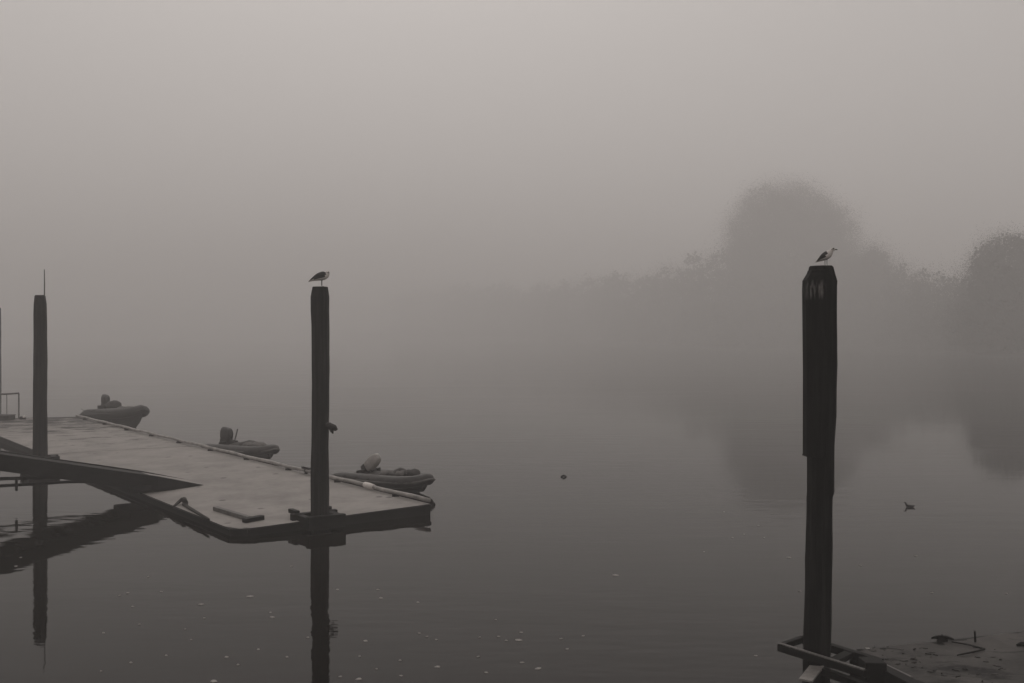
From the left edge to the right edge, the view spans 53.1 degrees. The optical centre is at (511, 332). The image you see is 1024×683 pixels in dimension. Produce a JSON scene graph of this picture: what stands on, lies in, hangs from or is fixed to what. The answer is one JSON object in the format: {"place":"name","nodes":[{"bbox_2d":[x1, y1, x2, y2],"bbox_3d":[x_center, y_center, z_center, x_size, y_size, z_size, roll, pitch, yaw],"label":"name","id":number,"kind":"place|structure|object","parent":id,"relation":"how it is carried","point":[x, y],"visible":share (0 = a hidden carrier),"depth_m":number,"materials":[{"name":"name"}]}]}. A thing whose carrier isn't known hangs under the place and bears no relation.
{"place":"outdoors","nodes":[
{"label":"outdoors","id":0,"kind":"place"},
{"bbox_2d":[0,336,1023,682],"bbox_3d":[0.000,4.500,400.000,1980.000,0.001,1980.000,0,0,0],"label":"water","id":1,"kind":"structure","parent":0,"point":[674,500],"depth_m":24.02,"materials":[{"name":"black liquid"}]},
{"bbox_2d":[0,308,0,389],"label":"piling","id":2,"kind":"object","parent":1,"relation":"in","point":[0,348],"visible":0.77,"depth_m":80.01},
{"bbox_2d":[33,269,47,456],"bbox_3d":[-15.522,2.460,33.684,0.418,9.079,0.418,0,0,0],"label":"piling","id":3,"kind":"object","parent":1,"relation":"in","point":[40,420],"visible":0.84,"depth_m":33.52,"materials":[{"name":"wood"}]},
{"bbox_2d":[80,394,149,427],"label":"inflatable dinghy","id":4,"kind":"object","parent":1,"relation":"on","point":[113,411],"visible":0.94,"depth_m":48.69,"materials":[{"name":"rubber"}]},
{"bbox_2d":[0,415,430,535],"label":"floating dock","id":5,"kind":"object","parent":1,"relation":"on","point":[278,498],"visible":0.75,"depth_m":29.09,"materials":[{"name":"grey wood"}]},
{"bbox_2d":[0,414,15,420],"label":"dock box","id":6,"kind":"object","parent":5,"relation":"on","point":[5,417],"visible":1,"depth_m":48.97,"materials":[{"name":"plastic"}]},
{"bbox_2d":[0,392,19,418],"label":"handrail","id":7,"kind":"object","parent":5,"relation":"on","point":[18,393],"visible":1,"depth_m":49.55,"materials":[{"name":"metal"}]},
{"bbox_2d":[0,451,202,493],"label":"gangway","id":8,"kind":"object","parent":5,"relation":"on","point":[130,481],"visible":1,"depth_m":26.80,"materials":[{"name":"grey metal"}]},
{"bbox_2d":[0,476,56,479],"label":"pipe","id":9,"kind":"object","parent":8,"relation":"attached to","point":[24,478],"visible":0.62,"depth_m":26.79,"materials":[{"name":"grey metal"}]},
{"bbox_2d":[0,480,87,490],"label":"pipe","id":10,"kind":"object","parent":8,"relation":"hanging from","point":[16,484],"visible":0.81,"depth_m":27.02,"materials":[{"name":"black metal"}]},
{"bbox_2d":[172,497,209,520],"bbox_3d":[-7.779,4.244,24.653,0.391,0.237,2.711,0,0,-30],"label":"mooring rope","id":11,"kind":"object","parent":5,"relation":"on","point":[184,501],"visible":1,"depth_m":25.27,"materials":[{"name":"grey fabric"}]},
{"bbox_2d":[213,506,250,518],"bbox_3d":[-6.612,4.265,24.172,0.133,0.108,1.808,0,0,-41],"label":"timber","id":12,"kind":"object","parent":5,"relation":"on","point":[228,512],"visible":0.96,"depth_m":24.14,"materials":[{"name":"grey wood"}]},
{"bbox_2d":[242,515,263,522],"bbox_3d":[-5.924,4.262,23.446,0.162,0.111,0.509,0,0,40],"label":"timber","id":13,"kind":"object","parent":5,"relation":"on","point":[252,518],"visible":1,"depth_m":23.36,"materials":[{"name":"grey wood"}]},
{"bbox_2d":[201,426,279,459],"bbox_3d":[-9.784,4.148,37.138,3.906,1.364,1.365,0,0,40],"label":"inflatable dinghy","id":14,"kind":"object","parent":1,"relation":"on","point":[263,450],"visible":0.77,"depth_m":36.42,"materials":[{"name":"grey rubber"}]},
{"bbox_2d":[310,286,336,529],"bbox_3d":[-4.338,2.972,23.466,0.575,8.056,0.410,0,0,33],"label":"piling","id":15,"kind":"object","parent":1,"relation":"in","point":[322,425],"visible":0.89,"depth_m":23.36,"materials":[{"name":"brown wood"}]},
{"bbox_2d":[308,271,329,285],"bbox_3d":[-4.427,-1.243,23.511,0.473,0.368,0.193,0,0,-1],"label":"gull","id":16,"kind":"object","parent":15,"relation":"on","point":[320,276],"visible":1,"depth_m":23.45,"materials":[{"name":"grey"}]},
{"bbox_2d":[329,453,435,492],"bbox_3d":[-3.663,4.089,29.638,3.627,1.139,1.465,0,0,40],"label":"inflatable dinghy","id":17,"kind":"object","parent":1,"relation":"on","point":[415,480],"visible":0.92,"depth_m":28.87,"materials":[{"name":"grey rubber"}]},
{"bbox_2d":[802,265,837,682],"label":"piling","id":18,"kind":"object","parent":1,"relation":"in","point":[819,313],"visible":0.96,"depth_m":13.00,"materials":[{"name":"brown wood"}]},
{"bbox_2d":[816,248,836,261],"bbox_3d":[4.022,-0.969,13.093,0.284,0.226,0.095,0,0,34],"label":"gull","id":19,"kind":"object","parent":18,"relation":"on","point":[825,255],"visible":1,"depth_m":13.06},
{"bbox_2d":[777,631,1023,682],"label":"floating dock","id":20,"kind":"object","parent":1,"relation":"on","point":[866,666],"visible":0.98,"depth_m":12.81,"materials":[{"name":"grey wood"}]},
{"bbox_2d":[857,646,1002,682],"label":"weed litter","id":21,"kind":"object","parent":20,"relation":"on","point":[914,662],"visible":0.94,"depth_m":12.88,"materials":[{"name":"plant"}]},
{"bbox_2d":[952,641,984,655],"bbox_3d":[5.822,4.119,13.337,0.542,0.029,0.424,0,0,-41],"label":"rope","id":22,"kind":"object","parent":20,"relation":"on","point":[980,649],"visible":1,"depth_m":13.35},
{"bbox_2d":[0,0,1023,335],"label":"sky","id":23,"kind":"structure","parent":0,"point":[168,167],"materials":[{"name":"grey"}]},
{"bbox_2d":[340,332,1023,355],"bbox_3d":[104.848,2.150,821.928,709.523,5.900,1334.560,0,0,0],"label":"bank","id":24,"kind":"structure","parent":0,"point":[366,334],"depth_m":365.38,"materials":[{"name":"grey plant"}]},
{"bbox_2d":[383,223,1023,354],"bbox_3d":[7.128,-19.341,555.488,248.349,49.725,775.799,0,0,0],"label":"woodland","id":25,"kind":"object","parent":24,"relation":"on","point":[751,317],"visible":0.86,"depth_m":376.22,"materials":[{"name":"grey plant"}]},
{"bbox_2d":[702,169,882,307],"bbox_3d":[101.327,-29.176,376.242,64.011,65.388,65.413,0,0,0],"label":"tree","id":26,"kind":"object","parent":24,"relation":"on","point":[800,227],"visible":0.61,"depth_m":365.24,"materials":[{"name":"grey plant"}]},
{"bbox_2d":[832,231,907,325],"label":"tree","id":27,"kind":"object","parent":24,"relation":"on","point":[860,262],"visible":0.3,"depth_m":326.15,"materials":[{"name":"grey plant"}]},
{"bbox_2d":[931,220,1023,352],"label":"tree","id":28,"kind":"object","parent":24,"relation":"on","point":[995,285],"visible":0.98,"depth_m":199.42,"materials":[{"name":"grey plant"}]},
{"bbox_2d":[931,634,953,641],"bbox_3d":[5.785,4.101,13.763,0.302,0.100,0.066,0,0,0],"label":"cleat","id":29,"kind":"object","parent":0,"point":[940,638],"visible":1,"depth_m":13.74,"materials":[{"name":"black metal"}]},
{"bbox_2d":[1015,641,1023,646],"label":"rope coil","id":30,"kind":"object","parent":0,"point":[1020,643],"visible":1,"depth_m":13.50,"materials":[{"name":"grey fabric"}]}
]}

